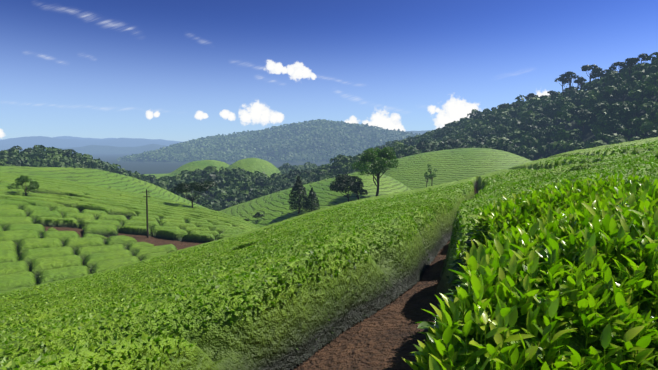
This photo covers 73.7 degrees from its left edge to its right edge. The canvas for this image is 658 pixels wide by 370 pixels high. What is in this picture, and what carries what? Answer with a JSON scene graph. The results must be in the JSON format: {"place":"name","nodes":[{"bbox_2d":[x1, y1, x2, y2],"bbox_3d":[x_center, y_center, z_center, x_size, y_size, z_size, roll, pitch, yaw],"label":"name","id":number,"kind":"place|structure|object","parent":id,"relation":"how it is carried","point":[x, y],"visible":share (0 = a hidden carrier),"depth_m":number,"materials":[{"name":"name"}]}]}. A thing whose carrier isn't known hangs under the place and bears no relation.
{"place":"outdoors","nodes":[
{"label":"outdoors","id":0,"kind":"place"},
{"bbox_2d":[7,146,436,189],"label":"tree leaves","id":1,"kind":"object","parent":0,"point":[379,156],"visible":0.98,"depth_m":134.18,"materials":[{"name":"green plant"}]},
{"bbox_2d":[0,85,657,369],"bbox_3d":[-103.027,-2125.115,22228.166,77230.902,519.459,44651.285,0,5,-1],"label":"terrain","id":2,"kind":"structure","parent":0,"point":[388,336],"depth_m":176.69,"materials":[{"name":"green plant"}]},
{"bbox_2d":[0,174,255,284],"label":"tea bushes","id":3,"kind":"object","parent":2,"relation":"on","point":[135,252],"visible":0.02,"depth_m":74.13,"materials":[{"name":"green plant"}]},
{"bbox_2d":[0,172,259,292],"bbox_3d":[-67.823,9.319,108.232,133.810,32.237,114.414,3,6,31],"label":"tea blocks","id":4,"kind":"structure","parent":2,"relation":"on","point":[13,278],"depth_m":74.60,"materials":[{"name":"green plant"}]},
{"bbox_2d":[143,189,149,237],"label":"utility pole","id":5,"kind":"object","parent":2,"relation":"on","point":[146,196],"visible":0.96,"depth_m":74.16,"materials":[{"name":"wood"}]},
{"bbox_2d":[117,119,422,161],"bbox_3d":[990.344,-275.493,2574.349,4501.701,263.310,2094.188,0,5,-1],"label":"forest","id":6,"kind":"object","parent":2,"relation":"on","point":[183,151],"visible":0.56,"depth_m":2518.51,"materials":[{"name":"green plant"}]},
{"bbox_2d":[0,137,657,369],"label":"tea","id":7,"kind":"object","parent":2,"relation":"on","point":[249,343],"visible":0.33,"depth_m":4.46,"materials":[{"name":"green plant"}]},
{"bbox_2d":[0,140,657,369],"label":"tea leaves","id":8,"kind":"object","parent":7,"relation":"attached to","point":[20,361],"visible":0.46,"depth_m":6.99,"materials":[{"name":"green plant"}]},
{"bbox_2d":[402,168,657,369],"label":"tea leaves","id":9,"kind":"object","parent":7,"relation":"attached to","point":[497,257],"visible":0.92,"depth_m":1.48,"materials":[{"name":"green plant"}]},
{"bbox_2d":[0,52,657,210],"bbox_3d":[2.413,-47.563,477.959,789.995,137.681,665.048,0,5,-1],"label":"forest","id":10,"kind":"object","parent":2,"relation":"on","point":[493,129],"visible":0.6,"depth_m":351.49,"materials":[{"name":"green plant"}]},
{"bbox_2d":[185,82,657,206],"bbox_3d":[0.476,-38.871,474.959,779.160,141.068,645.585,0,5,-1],"label":"forest trunks","id":11,"kind":"object","parent":2,"relation":"on","point":[544,126],"visible":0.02,"depth_m":332.02,"materials":[{"name":"brown plant"}]},
{"bbox_2d":[0,0,657,141],"label":"sky","id":12,"kind":"structure","parent":0,"point":[172,70],"materials":[{"name":"blue"}]}
]}

